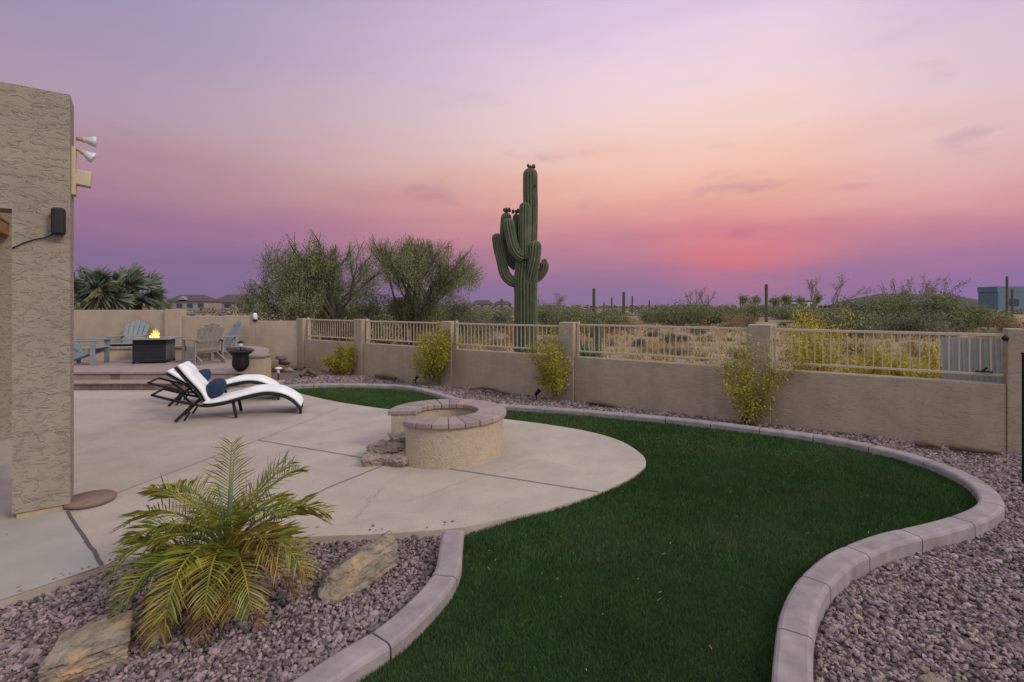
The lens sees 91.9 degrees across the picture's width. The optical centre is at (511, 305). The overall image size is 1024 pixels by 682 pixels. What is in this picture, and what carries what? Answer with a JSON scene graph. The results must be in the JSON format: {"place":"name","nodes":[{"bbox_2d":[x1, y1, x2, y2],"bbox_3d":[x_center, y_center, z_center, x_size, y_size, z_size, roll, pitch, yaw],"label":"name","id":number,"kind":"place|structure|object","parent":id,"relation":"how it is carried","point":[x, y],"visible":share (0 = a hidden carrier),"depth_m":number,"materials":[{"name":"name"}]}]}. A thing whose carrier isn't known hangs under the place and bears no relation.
{"place":"outdoors","nodes":[
{"label":"outdoors","id":0,"kind":"place"},
{"bbox_2d":[0,512,99,599],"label":"walkway","id":1,"kind":"structure","parent":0,"point":[38,551],"depth_m":3.28,"materials":[{"name":"concrete"}]},
{"bbox_2d":[0,380,645,609],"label":"patio","id":2,"kind":"structure","parent":0,"point":[152,438],"depth_m":5.00,"materials":[{"name":"concrete"}]},
{"bbox_2d":[0,82,73,517],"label":"house","id":3,"kind":"structure","parent":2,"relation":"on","point":[36,326],"depth_m":3.91,"materials":[{"name":"paint"}]},
{"bbox_2d":[51,207,65,235],"bbox_3d":[-3.602,-0.661,3.935,0.085,0.215,0.140,0,0,-37],"label":"outdoor speaker","id":4,"kind":"object","parent":3,"relation":"attached to","point":[58,221],"visible":1,"depth_m":3.88},
{"bbox_2d":[71,136,96,196],"bbox_3d":[-3.591,-1.168,4.158,0.163,0.517,0.126,0,0,-37],"label":"flood light","id":5,"kind":"object","parent":3,"relation":"attached to","point":[81,178],"visible":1,"depth_m":4.12,"materials":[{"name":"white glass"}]},
{"bbox_2d":[62,489,116,509],"bbox_3d":[-3.536,1.622,4.143,0.356,0.046,0.356,0,0,0],"label":"stepping stone","id":6,"kind":"object","parent":2,"relation":"on","point":[88,499],"visible":0.93,"depth_m":4.10,"materials":[{"name":"stone"}]},
{"bbox_2d":[74,370,244,389],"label":"terrace steps","id":7,"kind":"structure","parent":2,"relation":"on","point":[111,384],"depth_m":9.64,"materials":[{"name":"concrete"}]},
{"bbox_2d":[228,350,252,377],"bbox_3d":[-5.507,1.210,10.044,0.430,0.575,0.430,0,0,0],"label":"garden urn","id":8,"kind":"object","parent":7,"relation":"on","point":[240,361],"visible":0.74,"depth_m":9.93,"materials":[{"name":"black metal"}]},
{"bbox_2d":[147,368,279,406],"bbox_3d":[-5.029,1.346,8.516,1.935,0.610,0.587,0,0,-21],"label":"chaise lounge","id":9,"kind":"object","parent":2,"relation":"on","point":[172,373],"visible":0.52,"depth_m":8.39,"materials":[{"name":"fabric"}]},
{"bbox_2d":[151,361,303,422],"bbox_3d":[-4.179,1.243,7.426,1.935,0.816,0.587,0,0,-21],"label":"chaise lounge","id":10,"kind":"object","parent":2,"relation":"on","point":[194,379],"visible":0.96,"depth_m":7.22,"materials":[{"name":"fabric"}]},
{"bbox_2d":[206,378,226,398],"bbox_3d":[-4.370,1.227,7.305,0.250,0.320,0.420,40,-13,-16],"label":"throw pillow","id":11,"kind":"object","parent":10,"relation":"on","point":[216,387],"visible":0.94,"depth_m":7.17,"materials":[{"name":"blue fabric"}]},
{"bbox_2d":[65,411,598,564],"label":"control joints","id":12,"kind":"object","parent":2,"relation":"on","point":[87,542],"visible":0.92,"depth_m":3.83,"materials":[{"name":"concrete"}]},
{"bbox_2d":[361,450,401,466],"bbox_3d":[-1.352,1.603,5.249,0.454,0.149,0.374,-1,11,-10],"label":"flagstone","id":13,"kind":"object","parent":2,"relation":"on","point":[371,458],"visible":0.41,"depth_m":5.10,"materials":[{"name":"stone"}]},
{"bbox_2d":[366,439,383,450],"bbox_3d":[-1.473,1.553,5.367,0.253,0.122,0.253,-12,4,-39],"label":"flagstone","id":14,"kind":"object","parent":13,"relation":"on","point":[371,446],"visible":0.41,"depth_m":5.33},
{"bbox_2d":[375,439,405,453],"bbox_3d":[-1.296,1.513,5.340,0.375,0.136,0.336,-10,-6,15],"label":"flagstone","id":15,"kind":"object","parent":14,"relation":"on","point":[385,446],"visible":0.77,"depth_m":5.24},
{"bbox_2d":[387,429,405,444],"bbox_3d":[-1.220,1.432,5.388,0.249,0.115,0.284,-5,16,-30],"label":"flagstone","id":16,"kind":"object","parent":15,"relation":"on","point":[398,436],"visible":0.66,"depth_m":5.31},
{"bbox_2d":[383,450,407,467],"bbox_3d":[-1.189,1.602,5.140,0.323,0.122,0.228,-14,5,24],"label":"flagstone","id":17,"kind":"object","parent":2,"relation":"on","point":[398,459],"visible":0.77,"depth_m":5.05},
{"bbox_2d":[388,399,505,469],"bbox_3d":[-0.732,1.425,5.599,1.336,0.490,1.338,0,0,0],"label":"fire pit","id":18,"kind":"object","parent":2,"relation":"on","point":[441,434],"visible":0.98,"depth_m":5.08,"materials":[{"name":"concrete"}]},
{"bbox_2d":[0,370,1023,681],"bbox_3d":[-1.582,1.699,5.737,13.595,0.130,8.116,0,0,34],"label":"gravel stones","id":19,"kind":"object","parent":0,"point":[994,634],"visible":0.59,"depth_m":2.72,"materials":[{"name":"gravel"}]},
{"bbox_2d":[914,440,941,448],"bbox_3d":[4.896,1.636,5.829,0.250,0.084,0.077,0,0,33],"label":"rock","id":20,"kind":"object","parent":19,"relation":"on","point":[923,443],"visible":1,"depth_m":5.81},
{"bbox_2d":[0,369,1023,681],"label":"gravel bed","id":21,"kind":"object","parent":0,"point":[284,375],"depth_m":2.66,"materials":[{"name":"gravel"}]},
{"bbox_2d":[37,610,132,681],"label":"boulder","id":22,"kind":"object","parent":21,"relation":"on","point":[91,649],"visible":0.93,"depth_m":2.29,"materials":[{"name":"stone"}]},
{"bbox_2d":[131,616,169,646],"bbox_3d":[-1.837,1.668,2.513,0.159,0.124,0.104,0,0,12],"label":"boulder","id":23,"kind":"object","parent":21,"relation":"on","point":[134,631],"visible":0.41,"depth_m":2.48,"materials":[{"name":"stone"}]},
{"bbox_2d":[74,358,248,386],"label":"terrace","id":24,"kind":"structure","parent":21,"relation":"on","point":[207,363],"depth_m":10.72,"materials":[{"name":"concrete"}]},
{"bbox_2d":[74,334,112,364],"bbox_3d":[-9.824,0.884,11.303,0.918,0.960,0.655,0,0,-15],"label":"adirondack chair","id":25,"kind":"object","parent":24,"relation":"on","point":[80,353],"visible":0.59,"depth_m":11.38,"materials":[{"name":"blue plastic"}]},
{"bbox_2d":[105,320,149,345],"bbox_3d":[-9.880,0.884,12.807,0.655,0.960,0.918,0,0,-12],"label":"adirondack chair","id":26,"kind":"object","parent":24,"relation":"on","point":[126,334],"visible":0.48,"depth_m":13.04,"materials":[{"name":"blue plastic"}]},
{"bbox_2d":[121,336,184,363],"bbox_3d":[-8.481,1.055,11.740,0.980,0.582,0.920,0,0,-15],"label":"fire table","id":27,"kind":"object","parent":24,"relation":"on","point":[151,349],"visible":0.96,"depth_m":11.47,"materials":[{"name":"black metal"}]},
{"bbox_2d":[180,323,225,364],"bbox_3d":[-7.233,0.884,11.631,0.918,0.960,0.655,0,0,34],"label":"adirondack chair","id":28,"kind":"object","parent":24,"relation":"on","point":[205,343],"visible":0.98,"depth_m":11.52,"materials":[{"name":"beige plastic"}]},
{"bbox_2d":[201,321,241,359],"bbox_3d":[-7.421,0.884,12.697,0.655,0.960,0.918,0,0,42],"label":"adirondack chair","id":29,"kind":"object","parent":24,"relation":"on","point":[233,332],"visible":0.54,"depth_m":12.74,"materials":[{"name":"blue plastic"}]},
{"bbox_2d":[81,345,272,384],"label":"seat wall","id":30,"kind":"structure","parent":21,"relation":"on","point":[259,360],"depth_m":12.19,"materials":[{"name":"paint"}]},
{"bbox_2d":[100,436,337,653],"bbox_3d":[-1.649,1.254,2.868,1.200,0.952,1.144,0,0,-30],"label":"pygmy date palm","id":31,"kind":"object","parent":21,"relation":"on","point":[226,570],"visible":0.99,"depth_m":2.66,"materials":[{"name":"green plant"}]},
{"bbox_2d":[316,340,359,375],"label":"bush","id":32,"kind":"object","parent":21,"relation":"on","point":[345,363],"visible":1,"depth_m":11.91,"materials":[{"name":"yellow plant"}]},
{"bbox_2d":[318,530,398,604],"bbox_3d":[-0.935,1.631,3.047,0.542,0.232,0.220,-21,-15,-38],"label":"boulder","id":33,"kind":"object","parent":21,"relation":"on","point":[364,566],"visible":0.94,"depth_m":2.98,"materials":[{"name":"stone"}]},
{"bbox_2d":[403,318,465,385],"bbox_3d":[-1.655,0.985,10.318,1.199,1.461,1.427,0,0,28],"label":"bush","id":34,"kind":"object","parent":21,"relation":"on","point":[431,364],"visible":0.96,"depth_m":10.21,"materials":[{"name":"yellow plant"}]},
{"bbox_2d":[520,328,574,401],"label":"bush","id":35,"kind":"object","parent":21,"relation":"on","point":[553,378],"visible":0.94,"depth_m":8.70,"materials":[{"name":"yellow plant"}]},
{"bbox_2d":[285,383,1004,681],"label":"curb","id":36,"kind":"structure","parent":21,"relation":"on","point":[819,585],"depth_m":3.06,"materials":[{"name":"concrete"}]},
{"bbox_2d":[715,331,812,425],"bbox_3d":[3.482,1.041,6.948,1.347,1.355,0.932,0,0,0],"label":"bush","id":37,"kind":"object","parent":21,"relation":"on","point":[746,399],"visible":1,"depth_m":6.85,"materials":[{"name":"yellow plant"}]},
{"bbox_2d":[917,672,947,681],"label":"boulder","id":38,"kind":"object","parent":21,"relation":"on","point":[931,677],"visible":1,"depth_m":2.22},
{"bbox_2d":[948,443,981,453],"bbox_3d":[5.160,1.632,5.640,0.280,0.085,0.084,0,0,35],"label":"rock","id":39,"kind":"object","parent":21,"relation":"on","point":[962,447],"visible":1,"depth_m":5.62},
{"bbox_2d":[977,447,1000,454],"bbox_3d":[5.257,1.631,5.568,0.338,0.067,0.066,0,0,36],"label":"rock","id":40,"kind":"object","parent":21,"relation":"on","point":[989,451],"visible":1,"depth_m":5.50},
{"bbox_2d":[1021,352,1023,482],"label":"gate post","id":41,"kind":"object","parent":21,"relation":"on","point":[1022,353],"visible":0.85,"depth_m":4.70,"materials":[{"name":"black metal"}]},
{"bbox_2d":[0,0,1023,304],"label":"sky","id":42,"kind":"structure","parent":0,"point":[732,148],"materials":[{"name":"purple"}]},
{"bbox_2d":[143,305,1023,376],"bbox_3d":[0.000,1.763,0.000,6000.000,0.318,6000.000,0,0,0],"label":"ground","id":43,"kind":"structure","parent":0,"point":[773,322],"depth_m":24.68,"materials":[{"name":"beige plant"}]},
{"bbox_2d":[74,263,135,309],"bbox_3d":[-13.408,0.212,15.720,2.503,3.185,2.392,0,0,0],"label":"fan palm","id":44,"kind":"object","parent":43,"relation":"on","point":[121,299],"visible":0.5,"depth_m":15.62,"materials":[{"name":"green plant"}]},
{"bbox_2d":[74,262,168,309],"bbox_3d":[-13.153,0.151,16.504,2.886,3.305,2.844,0,0,39],"label":"fan palm","id":45,"kind":"object","parent":43,"relation":"on","point":[133,278],"visible":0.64,"depth_m":16.04,"materials":[{"name":"green plant"}]},
{"bbox_2d":[98,266,174,309],"bbox_3d":[-12.986,0.207,17.320,2.240,3.194,2.393,0,0,0],"label":"fan palm","id":46,"kind":"object","parent":43,"relation":"on","point":[156,291],"visible":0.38,"depth_m":17.17,"materials":[{"name":"green plant"}]},
{"bbox_2d":[74,309,296,368],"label":"block wall","id":47,"kind":"structure","parent":43,"relation":"on","point":[277,338],"depth_m":13.32,"materials":[{"name":"paint"}]},
{"bbox_2d":[164,295,223,310],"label":"house","id":48,"kind":"structure","parent":43,"relation":"on","point":[191,302],"depth_m":150.00,"materials":[{"name":"tile"}]},
{"bbox_2d":[218,294,272,308],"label":"house","id":49,"kind":"structure","parent":43,"relation":"on","point":[228,300],"depth_m":170.70,"materials":[{"name":"tile"}]},
{"bbox_2d":[246,275,320,338],"bbox_3d":[-7.645,0.389,16.593,3.054,2.876,1.559,0,0,32],"label":"desert bush","id":50,"kind":"object","parent":43,"relation":"on","point":[285,299],"visible":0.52,"depth_m":16.30,"materials":[{"name":"green plant"}]},
{"bbox_2d":[259,288,346,340],"bbox_3d":[-7.667,0.349,18.416,3.280,2.964,2.920,0,0,-36],"label":"desert bush","id":51,"kind":"object","parent":43,"relation":"on","point":[316,322],"visible":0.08,"depth_m":18.29,"materials":[{"name":"green plant"}]},
{"bbox_2d":[233,228,395,340],"bbox_3d":[-6.878,-0.440,17.406,4.808,4.581,5.589,0,0,-41],"label":"mesquite tree","id":52,"kind":"object","parent":43,"relation":"on","point":[304,268],"visible":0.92,"depth_m":16.89,"materials":[{"name":"green plant"}]},
{"bbox_2d":[313,276,402,341],"bbox_3d":[-5.835,0.381,18.443,3.074,2.890,2.738,0,0,-41],"label":"desert bush","id":53,"kind":"object","parent":43,"relation":"on","point":[344,314],"visible":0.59,"depth_m":18.11,"materials":[{"name":"green plant"}]},
{"bbox_2d":[346,285,425,344],"bbox_3d":[-5.352,0.433,20.609,4.016,2.795,2.324,0,0,20],"label":"desert bush","id":54,"kind":"object","parent":43,"relation":"on","point":[381,310],"visible":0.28,"depth_m":20.39,"materials":[{"name":"green plant"}]},
{"bbox_2d":[362,232,490,345],"bbox_3d":[-3.278,-0.497,18.451,4.837,4.679,4.856,0,0,0],"label":"mesquite tree","id":55,"kind":"object","parent":43,"relation":"on","point":[443,281],"visible":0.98,"depth_m":18.31,"materials":[{"name":"green plant"}]},
{"bbox_2d":[383,291,477,345],"bbox_3d":[-3.347,0.533,20.070,3.923,2.590,3.324,0,0,-30],"label":"desert bush","id":56,"kind":"object","parent":43,"relation":"on","point":[435,318],"visible":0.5,"depth_m":19.41,"materials":[{"name":"green plant"}]},
{"bbox_2d":[428,295,499,344],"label":"desert bush","id":57,"kind":"object","parent":43,"relation":"on","point":[462,309],"visible":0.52,"depth_m":21.47,"materials":[{"name":"green plant"}]},
{"bbox_2d":[434,305,499,338],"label":"desert bush","id":58,"kind":"object","parent":43,"relation":"on","point":[482,322],"visible":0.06,"depth_m":26.32,"materials":[{"name":"green plant"}]},
{"bbox_2d":[471,300,492,307],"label":"house","id":59,"kind":"structure","parent":43,"relation":"on","point":[479,303],"depth_m":260.00,"materials":[{"name":"tile"}]},
{"bbox_2d":[471,303,513,330],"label":"desert bush","id":60,"kind":"object","parent":43,"relation":"on","point":[503,317],"visible":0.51,"depth_m":33.23,"materials":[{"name":"green plant"}]},
{"bbox_2d":[480,337,511,351],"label":"desert bush","id":61,"kind":"object","parent":43,"relation":"on","point":[494,349],"visible":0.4,"depth_m":15.14,"materials":[{"name":"green plant"}]},
{"bbox_2d":[492,164,548,352],"bbox_3d":[0.221,-0.906,12.978,1.501,5.612,0.811,0,0,0],"label":"saguaro","id":62,"kind":"object","parent":43,"relation":"on","point":[517,246],"visible":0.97,"depth_m":12.78,"materials":[{"name":"green plant"}]},
{"bbox_2d":[512,299,575,323],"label":"desert bush","id":63,"kind":"object","parent":43,"relation":"on","point":[541,308],"visible":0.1,"depth_m":42.21,"materials":[{"name":"green plant"}]},
{"bbox_2d":[74,304,1023,316],"bbox_3d":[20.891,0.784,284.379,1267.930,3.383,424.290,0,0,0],"label":"desert scrub","id":64,"kind":"object","parent":43,"relation":"on","point":[204,311],"visible":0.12,"depth_m":111.72,"materials":[{"name":"plant"}]},
{"bbox_2d":[537,300,593,334],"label":"desert bush","id":65,"kind":"object","parent":43,"relation":"on","point":[542,316],"visible":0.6,"depth_m":29.37,"materials":[{"name":"green plant"}]},
{"bbox_2d":[539,304,594,330],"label":"desert bush","id":66,"kind":"object","parent":43,"relation":"on","point":[573,310],"visible":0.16,"depth_m":31.94,"materials":[{"name":"green plant"}]},
{"bbox_2d":[580,338,607,357],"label":"agave","id":67,"kind":"object","parent":43,"relation":"on","point":[586,349],"visible":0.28,"depth_m":14.39,"materials":[{"name":"green plant"}]},
{"bbox_2d":[580,318,611,336],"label":"desert bush","id":68,"kind":"object","parent":43,"relation":"on","point":[586,329],"visible":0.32,"depth_m":26.71,"materials":[{"name":"green plant"}]},
{"bbox_2d":[593,319,601,356],"bbox_3d":[2.672,1.089,15.500,0.277,1.322,0.277,0,0,0],"label":"saguaro","id":69,"kind":"object","parent":43,"relation":"on","point":[596,321],"visible":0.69,"depth_m":15.41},
{"bbox_2d":[576,307,632,332],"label":"desert bush","id":70,"kind":"object","parent":43,"relation":"on","point":[604,317],"visible":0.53,"depth_m":30.76,"materials":[{"name":"green plant"}]},
{"bbox_2d":[613,313,641,332],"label":"desert bush","id":71,"kind":"object","parent":43,"relation":"on","point":[627,323],"visible":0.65,"depth_m":29.98,"materials":[{"name":"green plant"}]},
{"bbox_2d":[635,302,675,323],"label":"desert bush","id":72,"kind":"object","parent":43,"relation":"on","point":[643,317],"visible":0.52,"depth_m":47.54,"materials":[{"name":"green plant"}]},
{"bbox_2d":[296,318,1023,453],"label":"boundary wall","id":73,"kind":"structure","parent":43,"relation":"on","point":[982,414],"depth_m":7.09,"materials":[{"name":"paint"}]},
{"bbox_2d":[307,317,353,338],"bbox_3d":[-4.643,0.620,12.718,2.040,0.590,0.035,0,0,34],"label":"fence panel","id":74,"kind":"object","parent":73,"relation":"on","point":[321,320],"visible":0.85,"depth_m":12.74,"materials":[{"name":"paint"}]},
{"bbox_2d":[366,319,439,342],"bbox_3d":[-2.493,0.620,11.283,2.490,0.590,0.035,0,0,34],"label":"fence panel","id":75,"kind":"object","parent":73,"relation":"on","point":[395,322],"visible":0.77,"depth_m":11.35,"materials":[{"name":"paint"}]},
{"bbox_2d":[455,321,558,349],"bbox_3d":[-0.147,0.620,9.717,2.510,0.590,0.037,0,0,34],"label":"fence panel","id":76,"kind":"object","parent":73,"relation":"on","point":[482,324],"visible":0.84,"depth_m":9.76,"materials":[{"name":"paint"}]},
{"bbox_2d":[577,321,747,366],"bbox_3d":[2.323,0.603,8.068,2.790,0.625,0.035,0,0,34],"label":"fence panel","id":77,"kind":"object","parent":73,"relation":"on","point":[646,327],"visible":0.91,"depth_m":8.03,"materials":[{"name":"paint"}]},
{"bbox_2d":[773,325,1004,376],"bbox_3d":[4.749,0.603,6.449,2.405,0.625,0.035,0,0,34],"label":"fence panel","id":78,"kind":"object","parent":73,"relation":"on","point":[775,330],"visible":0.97,"depth_m":6.34,"materials":[{"name":"paint"}]},
{"bbox_2d":[646,298,717,325],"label":"desert bush","id":79,"kind":"object","parent":43,"relation":"on","point":[676,316],"visible":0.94,"depth_m":41.23,"materials":[{"name":"green plant"}]},
{"bbox_2d":[684,286,715,324],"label":"spindly tree","id":80,"kind":"object","parent":43,"relation":"on","point":[699,294],"visible":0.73,"depth_m":45.61,"materials":[{"name":"grey plant"}]},
{"bbox_2d":[686,302,741,325],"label":"desert bush","id":81,"kind":"object","parent":43,"relation":"on","point":[721,311],"visible":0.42,"depth_m":42.76,"materials":[{"name":"green plant"}]},
{"bbox_2d":[718,311,745,331],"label":"desert bush","id":82,"kind":"object","parent":43,"relation":"on","point":[729,322],"visible":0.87,"depth_m":32.93,"materials":[{"name":"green plant"}]},
{"bbox_2d":[731,311,759,327],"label":"desert bush","id":83,"kind":"object","parent":43,"relation":"on","point":[747,319],"visible":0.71,"depth_m":35.67,"materials":[{"name":"green plant"}]},
{"bbox_2d":[721,299,771,320],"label":"desert bush","id":84,"kind":"object","parent":43,"relation":"on","point":[751,310],"visible":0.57,"depth_m":55.94,"materials":[{"name":"green plant"}]},
{"bbox_2d":[765,284,767,321],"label":"saguaro","id":85,"kind":"object","parent":43,"relation":"on","point":[766,302],"visible":0.95,"depth_m":51.87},
{"bbox_2d":[762,301,797,319],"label":"desert bush","id":86,"kind":"object","parent":43,"relation":"on","point":[776,312],"visible":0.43,"depth_m":59.76,"materials":[{"name":"green plant"}]},
{"bbox_2d":[777,304,820,320],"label":"desert bush","id":87,"kind":"object","parent":43,"relation":"on","point":[787,314],"visible":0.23,"depth_m":52.49,"materials":[{"name":"green plant"}]},
{"bbox_2d":[790,304,828,325],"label":"desert bush","id":88,"kind":"object","parent":43,"relation":"on","point":[811,311],"visible":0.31,"depth_m":39.95,"materials":[{"name":"green plant"}]},
{"bbox_2d":[777,301,870,372],"bbox_3d":[5.787,0.835,9.329,1.635,1.864,1.410,0,0,0],"label":"yellow shrub","id":89,"kind":"object","parent":43,"relation":"on","point":[818,357],"visible":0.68,"depth_m":9.28,"materials":[{"name":"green plant"}]},
{"bbox_2d":[805,273,878,323],"bbox_3d":[24.789,-0.308,37.497,4.784,4.288,2.090,0,0,20],"label":"spindly tree","id":90,"kind":"object","parent":43,"relation":"on","point":[817,291],"visible":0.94,"depth_m":37.77,"materials":[{"name":"green plant"}]},
{"bbox_2d":[811,303,883,337],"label":"desert bush","id":91,"kind":"object","parent":43,"relation":"on","point":[857,323],"visible":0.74,"depth_m":25.31,"materials":[{"name":"green plant"}]},
{"bbox_2d":[840,342,869,357],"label":"shrub","id":92,"kind":"object","parent":43,"relation":"on","point":[849,347],"visible":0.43,"depth_m":16.22,"materials":[{"name":"yellow plant"}]},
{"bbox_2d":[815,287,916,328],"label":"desert bush","id":93,"kind":"object","parent":43,"relation":"on","point":[851,306],"visible":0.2,"depth_m":33.19,"materials":[{"name":"green plant"}]},
{"bbox_2d":[834,343,899,375],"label":"yellow shrub","id":94,"kind":"object","parent":43,"relation":"on","point":[877,359],"visible":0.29,"depth_m":8.32,"materials":[{"name":"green plant"}]},
{"bbox_2d":[847,288,925,330],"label":"desert bush","id":95,"kind":"object","parent":43,"relation":"on","point":[905,308],"visible":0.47,"depth_m":31.12,"materials":[{"name":"green plant"}]},
{"bbox_2d":[876,348,915,376],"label":"yellow shrub","id":96,"kind":"object","parent":43,"relation":"on","point":[900,373],"visible":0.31,"depth_m":9.31,"materials":[{"name":"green plant"}]},
{"bbox_2d":[874,273,949,303],"bbox_3d":[31.147,-0.324,39.129,5.428,4.316,3.134,0,0,0],"label":"spindly tree","id":97,"kind":"object","parent":43,"relation":"on","point":[893,286],"visible":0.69,"depth_m":39.14,"materials":[{"name":"green plant"}]},
{"bbox_2d":[863,305,963,337],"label":"desert bush","id":98,"kind":"object","parent":43,"relation":"on","point":[914,323],"visible":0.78,"depth_m":25.62,"materials":[{"name":"green plant"}]},
{"bbox_2d":[897,340,941,378],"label":"yellow shrub","id":99,"kind":"object","parent":43,"relation":"on","point":[933,362],"visible":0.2,"depth_m":8.09,"materials":[{"name":"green plant"}]},
{"bbox_2d":[892,283,976,328],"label":"desert bush","id":100,"kind":"object","parent":43,"relation":"on","point":[911,298],"visible":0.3,"depth_m":33.07,"materials":[{"name":"green plant"}]},
{"bbox_2d":[899,273,971,307],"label":"spindly tree","id":101,"kind":"object","parent":43,"relation":"on","point":[927,288],"visible":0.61,"depth_m":41.44,"materials":[{"name":"green plant"}]},
{"bbox_2d":[915,289,1000,331],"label":"desert bush","id":102,"kind":"object","parent":43,"relation":"on","point":[978,317],"visible":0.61,"depth_m":31.78,"materials":[{"name":"green plant"}]},
{"bbox_2d":[941,337,1002,382],"bbox_3d":[5.747,1.051,6.113,0.650,1.300,0.019,-2,-4,34],"label":"corrugated sheet","id":103,"kind":"object","parent":43,"relation":"on","point":[997,355],"visible":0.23,"depth_m":6.15,"materials":[{"name":"metal"}]},
{"bbox_2d":[955,301,999,329],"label":"desert bush","id":104,"kind":"object","parent":43,"relation":"on","point":[983,315],"visible":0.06,"depth_m":32.96,"materials":[{"name":"green plant"}]},
{"bbox_2d":[973,304,1019,325],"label":"desert bush","id":105,"kind":"object","parent":43,"relation":"on","point":[1003,315],"visible":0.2,"depth_m":41.25,"materials":[{"name":"green plant"}]},
{"bbox_2d":[977,286,1023,312],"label":"building","id":106,"kind":"structure","parent":43,"relation":"on","point":[994,296],"depth_m":110.00,"materials":[{"name":"grey"}]},
{"bbox_2d":[983,312,1023,331],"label":"desert bush","id":107,"kind":"object","parent":43,"relation":"on","point":[1005,324],"visible":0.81,"depth_m":30.20,"materials":[{"name":"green plant"}]},
{"bbox_2d":[294,387,977,681],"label":"turf grass","id":108,"kind":"structure","parent":0,"point":[758,460],"depth_m":3.45,"materials":[{"name":"plant"}]},
{"bbox_2d":[823,294,977,308],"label":"hill","id":109,"kind":"structure","parent":0,"point":[971,300],"depth_m":231.24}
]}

